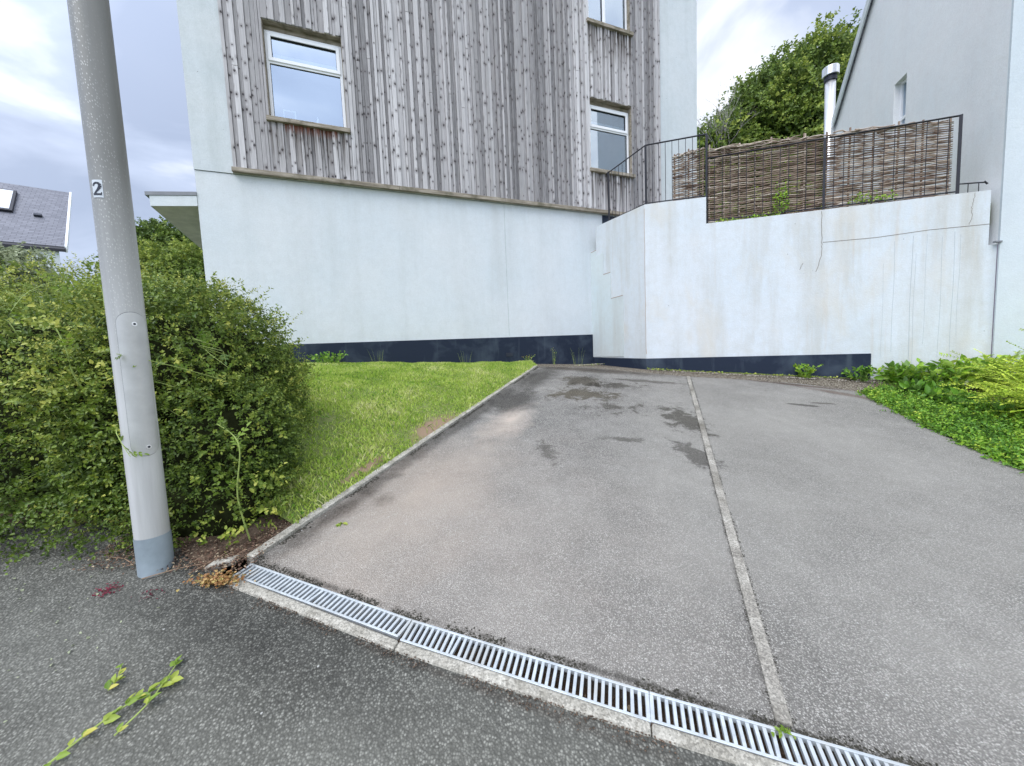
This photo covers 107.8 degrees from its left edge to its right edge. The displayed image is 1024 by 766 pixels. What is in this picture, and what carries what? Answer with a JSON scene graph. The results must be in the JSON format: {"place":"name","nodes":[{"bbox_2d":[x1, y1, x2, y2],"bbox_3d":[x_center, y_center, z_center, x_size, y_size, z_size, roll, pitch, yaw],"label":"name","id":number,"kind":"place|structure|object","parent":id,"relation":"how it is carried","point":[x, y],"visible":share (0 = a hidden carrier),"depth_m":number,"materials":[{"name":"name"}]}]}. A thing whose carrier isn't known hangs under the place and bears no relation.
{"place":"outdoors","nodes":[
{"label":"outdoors","id":0,"kind":"place"},
{"bbox_2d":[0,491,291,568],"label":"hedge soil","id":1,"kind":"structure","parent":0,"point":[253,529],"depth_m":2.21,"materials":[{"name":"brown soil"}]},
{"bbox_2d":[0,250,323,574],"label":"hedge","id":2,"kind":"object","parent":1,"relation":"on","point":[218,389],"visible":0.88,"depth_m":2.29,"materials":[{"name":"green plant"}]},
{"bbox_2d":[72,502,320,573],"bbox_3d":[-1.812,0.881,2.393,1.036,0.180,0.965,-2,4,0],"label":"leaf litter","id":3,"kind":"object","parent":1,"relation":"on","point":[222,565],"visible":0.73,"depth_m":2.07,"materials":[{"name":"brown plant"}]},
{"bbox_2d":[223,557,247,575],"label":"terrain","id":4,"kind":"structure","parent":0,"point":[243,563],"depth_m":2.40,"materials":[{"name":"black soil"}]},
{"bbox_2d":[0,182,71,285],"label":"slate roof house","id":5,"kind":"structure","parent":4,"relation":"on","point":[34,216],"depth_m":13.95,"materials":[{"name":"grey stone"}]},
{"bbox_2d":[0,241,71,319],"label":"garden bush","id":6,"kind":"object","parent":4,"relation":"on","point":[13,252],"visible":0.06,"depth_m":7.07,"materials":[{"name":"green plant"}]},
{"bbox_2d":[93,215,202,268],"bbox_3d":[-13.807,-3.389,15.299,4.502,6.716,3.475,-2,4,0],"label":"broadleaf tree","id":7,"kind":"object","parent":4,"relation":"on","point":[147,230],"visible":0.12,"depth_m":14.29,"materials":[{"name":"green plant"}]},
{"bbox_2d":[137,233,205,320],"bbox_3d":[-8.490,-1.888,10.120,5.241,4.290,2.527,-1,5,20],"label":"garden bush","id":8,"kind":"object","parent":4,"relation":"on","point":[189,258],"visible":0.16,"depth_m":9.55,"materials":[{"name":"green plant"}]},
{"bbox_2d":[144,0,696,363],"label":"clad house","id":9,"kind":"structure","parent":4,"relation":"on","point":[409,181],"depth_m":6.70,"materials":[{"name":"grey paint"}]},
{"bbox_2d":[261,18,350,133],"bbox_3d":[-3.481,-4.879,6.487,1.190,1.509,1.300,-4,5,-21],"label":"window frame","id":10,"kind":"structure","parent":9,"relation":"in","point":[304,67],"depth_m":6.01,"materials":[{"name":"white plastic"}]},
{"bbox_2d":[586,0,633,36],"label":"window frame","id":11,"kind":"structure","parent":9,"relation":"in","point":[613,15],"depth_m":7.91,"materials":[{"name":"white plastic"}]},
{"bbox_2d":[590,97,635,178],"bbox_3d":[1.919,-5.261,8.537,1.145,1.509,1.300,-4,5,-21],"label":"window frame","id":12,"kind":"structure","parent":9,"relation":"in","point":[610,122],"depth_m":8.09,"materials":[{"name":"white plastic"}]},
{"bbox_2d":[591,190,996,392],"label":"retaining wall","id":13,"kind":"structure","parent":4,"relation":"on","point":[682,285],"depth_m":5.85,"materials":[{"name":"white paint"}]},
{"bbox_2d":[672,147,704,200],"bbox_3d":[2.969,-3.485,6.250,0.527,0.841,0.077,-1,5,18],"label":"wattle hurdle","id":14,"kind":"object","parent":13,"relation":"on","point":[688,183],"visible":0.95,"depth_m":6.25,"materials":[{"name":"brown wicker"}]},
{"bbox_2d":[708,133,808,222],"bbox_3d":[3.891,-3.264,5.970,1.386,1.320,0.078,-1,5,18],"label":"wattle hurdle","id":15,"kind":"object","parent":13,"relation":"on","point":[779,172],"visible":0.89,"depth_m":5.97,"materials":[{"name":"brown wicker"}]},
{"bbox_2d":[716,212,780,221],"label":"climbing plant","id":16,"kind":"object","parent":15,"relation":"attached to","point":[753,216],"visible":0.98,"depth_m":5.98,"materials":[{"name":"green plant"}]},
{"bbox_2d":[771,175,790,212],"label":"climbing plant","id":17,"kind":"object","parent":15,"relation":"attached to","point":[782,196],"visible":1,"depth_m":5.84,"materials":[{"name":"green plant"}]},
{"bbox_2d":[606,114,987,223],"bbox_3d":[4.018,-3.349,5.945,5.197,1.580,0.763,0,5,28],"label":"metal railing","id":18,"kind":"object","parent":13,"relation":"on","point":[958,168],"visible":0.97,"depth_m":5.76,"materials":[{"name":"metal"}]},
{"bbox_2d":[800,118,953,211],"bbox_3d":[5.330,-3.237,5.516,1.772,1.242,0.077,-1,5,18],"label":"wattle hurdle","id":19,"kind":"object","parent":13,"relation":"on","point":[886,182],"visible":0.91,"depth_m":5.49,"materials":[{"name":"brown wicker"}]},
{"bbox_2d":[847,188,898,203],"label":"climbing plant","id":20,"kind":"object","parent":19,"relation":"attached to","point":[863,199],"visible":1,"depth_m":5.49,"materials":[{"name":"green plant"}]},
{"bbox_2d":[832,0,1023,372],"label":"white gable house","id":21,"kind":"structure","parent":4,"relation":"on","point":[914,61],"depth_m":5.55,"materials":[{"name":"white painted render"},{"name":"glass"}]},
{"bbox_2d":[822,63,839,207],"bbox_3d":[7.789,-5.284,9.193,0.330,4.660,0.330,-2,4,0],"label":"flue pipe","id":22,"kind":"object","parent":21,"relation":"attached to","point":[830,73],"visible":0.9,"depth_m":9.01,"materials":[{"name":"metal"}]},
{"bbox_2d":[899,78,906,128],"bbox_3d":[7.267,-5.118,6.855,0.116,0.935,0.344,-2,5,8],"label":"window","id":23,"kind":"structure","parent":21,"relation":"in","point":[903,85],"depth_m":6.96,"materials":[{"name":"white glass"}]},
{"bbox_2d":[0,523,737,765],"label":"road","id":24,"kind":"structure","parent":0,"point":[259,685],"depth_m":1.39,"materials":[{"name":"grey asphalt"}]},
{"bbox_2d":[3,567,158,722],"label":"fallen petals","id":25,"kind":"object","parent":24,"relation":"on","point":[58,620],"visible":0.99,"depth_m":1.62,"materials":[{"name":"pink plant"}]},
{"bbox_2d":[92,582,123,596],"bbox_3d":[-1.999,1.021,1.849,0.117,0.026,0.098,-5,5,-30],"label":"red blossom","id":26,"kind":"object","parent":24,"relation":"on","point":[107,589],"visible":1,"depth_m":1.85,"materials":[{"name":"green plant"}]},
{"bbox_2d":[43,670,182,765],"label":"cut sprig","id":27,"kind":"object","parent":24,"relation":"on","point":[110,717],"visible":1,"depth_m":1.31,"materials":[{"name":"green plant"}]},
{"bbox_2d":[104,663,125,690],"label":"cut sprig","id":28,"kind":"object","parent":24,"relation":"on","point":[114,679],"visible":1,"depth_m":1.41,"materials":[{"name":"green plant"}]},
{"bbox_2d":[67,0,174,577],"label":"lamp post","id":29,"kind":"object","parent":24,"relation":"on","point":[91,30],"visible":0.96,"depth_m":1.84,"materials":[{"name":"metal"}]},
{"bbox_2d":[116,312,158,455],"bbox_3d":[-1.890,0.009,1.892,0.030,0.726,0.108,0,5,30],"label":"access door","id":30,"kind":"structure","parent":29,"relation":"in","point":[130,326],"depth_m":1.88,"materials":[{"name":"metal"}]},
{"bbox_2d":[114,655,181,735],"bbox_3d":[-1.312,1.136,1.382,0.071,0.065,0.275,-3,4,-6],"label":"cut sprig","id":31,"kind":"object","parent":24,"relation":"on","point":[121,727],"visible":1,"depth_m":1.35,"materials":[{"name":"green plant"}]},
{"bbox_2d":[141,589,164,598],"bbox_3d":[-1.771,1.030,1.815,0.142,0.021,0.082,-2,4,0],"label":"red blossom","id":32,"kind":"object","parent":24,"relation":"on","point":[150,593],"visible":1,"depth_m":1.83,"materials":[{"name":"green plant"}]},
{"bbox_2d":[142,559,201,578],"bbox_3d":[-1.740,0.974,1.986,0.340,0.034,0.051,-4,5,-20],"label":"twig","id":33,"kind":"object","parent":24,"relation":"on","point":[170,570],"visible":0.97,"depth_m":1.95,"materials":[{"name":"brown wood"}]},
{"bbox_2d":[188,551,229,574],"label":"twig","id":34,"kind":"object","parent":24,"relation":"on","point":[207,563],"visible":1,"depth_m":2.00,"materials":[{"name":"brown wood"}]},
{"bbox_2d":[205,555,240,571],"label":"stone block","id":35,"kind":"structure","parent":24,"relation":"on","point":[220,561],"depth_m":2.01,"materials":[{"name":"concrete"}]},
{"bbox_2d":[225,576,397,650],"bbox_3d":[-0.975,1.109,1.748,1.044,0.229,0.051,-1,5,20],"label":"kerb stone","id":36,"kind":"object","parent":24,"relation":"on","point":[333,621],"visible":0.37,"depth_m":1.71,"materials":[{"name":"concrete"}]},
{"bbox_2d":[176,566,255,591],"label":"dry leaves","id":37,"kind":"object","parent":36,"relation":"on","point":[222,579],"visible":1,"depth_m":1.89,"materials":[{"name":"plant"}]},
{"bbox_2d":[213,585,678,758],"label":"moss crumbs","id":38,"kind":"object","parent":24,"relation":"on","point":[545,703],"visible":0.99,"depth_m":1.38,"materials":[{"name":"plant"}]},
{"bbox_2d":[395,642,650,736],"bbox_3d":[-0.003,1.196,1.423,1.000,0.217,0.044,-1,5,17],"label":"kerb stone","id":39,"kind":"object","parent":24,"relation":"on","point":[619,719],"visible":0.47,"depth_m":1.39,"materials":[{"name":"concrete"}]},
{"bbox_2d":[652,724,790,765],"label":"kerb stone","id":40,"kind":"object","parent":24,"relation":"on","point":[710,748],"visible":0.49,"depth_m":1.22,"materials":[{"name":"concrete"}]},
{"bbox_2d":[259,360,535,523],"bbox_3d":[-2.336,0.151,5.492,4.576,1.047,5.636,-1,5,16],"label":"lawn ground","id":41,"kind":"structure","parent":0,"point":[422,431],"depth_m":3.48,"materials":[{"name":"green plant"}]},
{"bbox_2d":[307,351,347,362],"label":"weed plant","id":42,"kind":"object","parent":41,"relation":"on","point":[327,358],"visible":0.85,"depth_m":6.06,"materials":[{"name":"green plant"}]},
{"bbox_2d":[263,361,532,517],"bbox_3d":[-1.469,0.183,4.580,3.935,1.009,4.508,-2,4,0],"label":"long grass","id":43,"kind":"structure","parent":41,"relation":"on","point":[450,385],"depth_m":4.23,"materials":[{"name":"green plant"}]},
{"bbox_2d":[0,0,865,286],"label":"sky","id":44,"kind":"structure","parent":0,"point":[42,145],"materials":[{"name":"white"}]},
{"bbox_2d":[253,366,1023,765],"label":"driveway","id":45,"kind":"structure","parent":0,"point":[569,514],"depth_m":2.11,"materials":[{"name":"grey asphalt"}]},
{"bbox_2d":[247,480,365,564],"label":"edging block","id":46,"kind":"structure","parent":45,"relation":"on","point":[292,529],"depth_m":2.33,"materials":[{"name":"concrete"}]},
{"bbox_2d":[361,437,429,483],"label":"edging block","id":47,"kind":"structure","parent":45,"relation":"on","point":[391,463],"depth_m":3.15,"materials":[{"name":"concrete"}]},
{"bbox_2d":[259,367,537,559],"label":"moss crumbs","id":48,"kind":"object","parent":45,"relation":"on","point":[303,528],"visible":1,"depth_m":3.10,"materials":[{"name":"green plant"}]},
{"bbox_2d":[426,410,470,439],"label":"edging block","id":49,"kind":"structure","parent":45,"relation":"on","point":[446,425],"depth_m":3.94,"materials":[{"name":"concrete"}]},
{"bbox_2d":[468,390,499,411],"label":"edging block","id":50,"kind":"structure","parent":45,"relation":"on","point":[487,398],"depth_m":4.74,"materials":[{"name":"concrete"}]},
{"bbox_2d":[498,376,520,391],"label":"edging block","id":51,"kind":"structure","parent":45,"relation":"on","point":[502,388],"depth_m":5.53,"materials":[{"name":"concrete"}]},
{"bbox_2d":[519,365,536,377],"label":"edging block","id":52,"kind":"structure","parent":45,"relation":"on","point":[526,372],"depth_m":6.27,"materials":[{"name":"concrete"}]},
{"bbox_2d":[232,563,909,765],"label":"drainage channel","id":53,"kind":"object","parent":45,"relation":"in","point":[326,601],"visible":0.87,"depth_m":1.43,"materials":[{"name":"metal"}]},
{"bbox_2d":[771,725,795,739],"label":"weed plant","id":54,"kind":"object","parent":53,"relation":"on","point":[783,728],"visible":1,"depth_m":1.26,"materials":[{"name":"green plant"}]},
{"bbox_2d":[252,560,937,765],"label":"moss crumbs","id":55,"kind":"object","parent":45,"relation":"on","point":[830,739],"visible":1,"depth_m":1.39,"materials":[{"name":"plant"}]},
{"bbox_2d":[686,376,693,390],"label":"divider block","id":56,"kind":"structure","parent":45,"relation":"on","point":[690,383],"depth_m":5.58,"materials":[{"name":"concrete"}]},
{"bbox_2d":[690,390,699,409],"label":"divider block","id":57,"kind":"structure","parent":45,"relation":"on","point":[695,401],"depth_m":4.78,"materials":[{"name":"concrete"}]},
{"bbox_2d":[695,410,707,437],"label":"divider block","id":58,"kind":"structure","parent":45,"relation":"on","point":[701,424],"depth_m":3.97,"materials":[{"name":"concrete"}]},
{"bbox_2d":[703,437,719,480],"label":"divider block","id":59,"kind":"structure","parent":45,"relation":"on","point":[712,465],"depth_m":3.17,"materials":[{"name":"concrete"}]},
{"bbox_2d":[713,480,741,556],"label":"divider block","id":60,"kind":"structure","parent":45,"relation":"on","point":[730,533],"depth_m":2.37,"materials":[{"name":"concrete"}]},
{"bbox_2d":[685,378,794,723],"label":"moss crumbs","id":61,"kind":"object","parent":45,"relation":"on","point":[743,556],"visible":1,"depth_m":1.94,"materials":[{"name":"green plant"}]},
{"bbox_2d":[732,555,792,726],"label":"divider block","id":62,"kind":"structure","parent":45,"relation":"on","point":[781,714],"depth_m":1.54,"materials":[{"name":"concrete"}]},
{"bbox_2d":[536,363,888,391],"bbox_3d":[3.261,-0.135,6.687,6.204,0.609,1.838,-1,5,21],"label":"gravel verge","id":63,"kind":"structure","parent":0,"point":[849,384],"depth_m":5.91,"materials":[{"name":"grey gravel"}]},
{"bbox_2d":[577,363,883,379],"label":"creeping weeds","id":64,"kind":"object","parent":63,"relation":"on","point":[755,373],"visible":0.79,"depth_m":6.05,"materials":[{"name":"green plant"}]},
{"bbox_2d":[793,363,822,378],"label":"weed plant","id":65,"kind":"object","parent":63,"relation":"on","point":[808,370],"visible":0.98,"depth_m":5.79,"materials":[{"name":"green plant"}]},
{"bbox_2d":[841,365,877,381],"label":"weed plant","id":66,"kind":"object","parent":63,"relation":"on","point":[864,372],"visible":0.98,"depth_m":5.53,"materials":[{"name":"green plant"}]},
{"bbox_2d":[873,383,1023,465],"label":"planting bed soil","id":67,"kind":"structure","parent":0,"point":[973,389],"depth_m":5.04,"materials":[{"name":"brown soil"}]},
{"bbox_2d":[868,360,936,384],"bbox_3d":[5.540,-0.114,5.354,0.697,0.450,0.571,0,5,31],"label":"leafy plant","id":68,"kind":"object","parent":67,"relation":"on","point":[895,373],"visible":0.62,"depth_m":5.28,"materials":[{"name":"green plant"}]},
{"bbox_2d":[893,376,955,394],"bbox_3d":[5.458,0.061,4.980,0.526,0.295,0.554,-2,4,0],"label":"leafy plant","id":69,"kind":"object","parent":67,"relation":"on","point":[907,384],"visible":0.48,"depth_m":4.91,"materials":[{"name":"green plant"}]},
{"bbox_2d":[856,375,1023,473],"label":"ground cover","id":70,"kind":"object","parent":67,"relation":"on","point":[1001,438],"visible":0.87,"depth_m":3.85,"materials":[{"name":"green plant"}]},
{"bbox_2d":[913,357,996,389],"bbox_3d":[5.975,-0.093,5.071,0.864,0.528,0.905,1,6,36],"label":"leafy plant","id":71,"kind":"object","parent":67,"relation":"on","point":[948,371],"visible":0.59,"depth_m":5.02,"materials":[{"name":"green plant"}]},
{"bbox_2d":[920,385,989,403],"bbox_3d":[5.328,0.169,4.605,0.536,0.305,0.655,-4,5,-15],"label":"leafy plant","id":72,"kind":"object","parent":67,"relation":"on","point":[929,391],"visible":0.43,"depth_m":4.51,"materials":[{"name":"green plant"}]},
{"bbox_2d":[938,364,1023,418],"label":"golden shrub","id":73,"kind":"object","parent":67,"relation":"on","point":[1018,396],"visible":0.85,"depth_m":3.98,"materials":[{"name":"green plant"}]},
{"bbox_2d":[938,328,1023,396],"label":"golden shrub","id":74,"kind":"object","parent":67,"relation":"on","point":[1014,374],"visible":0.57,"depth_m":4.62,"materials":[{"name":"green plant"}]},
{"bbox_2d":[941,398,1023,420],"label":"leafy plant","id":75,"kind":"object","parent":67,"relation":"on","point":[996,407],"visible":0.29,"depth_m":4.05,"materials":[{"name":"green plant"}]},
{"bbox_2d":[960,354,1023,393],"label":"leafy plant","id":76,"kind":"object","parent":67,"relation":"on","point":[999,358],"visible":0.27,"depth_m":4.90,"materials":[{"name":"green plant"}]},
{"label":"upper terrace","id":77,"kind":"structure","parent":0,"visible":0},
{"bbox_2d":[697,78,761,191],"bbox_3d":[7.950,-7.925,14.112,2.840,6.745,1.468,-2,4,0],"label":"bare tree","id":78,"kind":"object","parent":77,"relation":"on","point":[720,119],"visible":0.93,"depth_m":13.85,"materials":[{"name":"green plant"}]},
{"bbox_2d":[697,67,822,222],"bbox_3d":[8.787,-7.926,14.917,6.665,9.703,5.531,-4,5,-20],"label":"broadleaf tree","id":79,"kind":"object","parent":77,"relation":"on","point":[748,130],"visible":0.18,"depth_m":14.06,"materials":[{"name":"green plant"}]},
{"bbox_2d":[710,177,821,222],"bbox_3d":[9.704,-5.073,13.443,6.665,4.030,3.089,-2,4,0],"label":"garden bush","id":80,"kind":"object","parent":77,"relation":"on","point":[771,201],"visible":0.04,"depth_m":12.69,"materials":[{"name":"green plant"}]},
{"bbox_2d":[722,6,856,190],"bbox_3d":[11.495,-9.006,15.558,7.350,11.388,6.331,-2,4,0],"label":"broadleaf tree","id":81,"kind":"object","parent":77,"relation":"on","point":[801,67],"visible":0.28,"depth_m":14.12,"materials":[{"name":"green plant"}]},
{"bbox_2d":[783,7,861,134],"bbox_3d":[14.086,-10.128,17.035,8.181,13.181,7.324,-2,4,0],"label":"broadleaf tree","id":82,"kind":"object","parent":77,"relation":"on","point":[853,30],"visible":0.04,"depth_m":15.56,"materials":[{"name":"green plant"}]}
]}

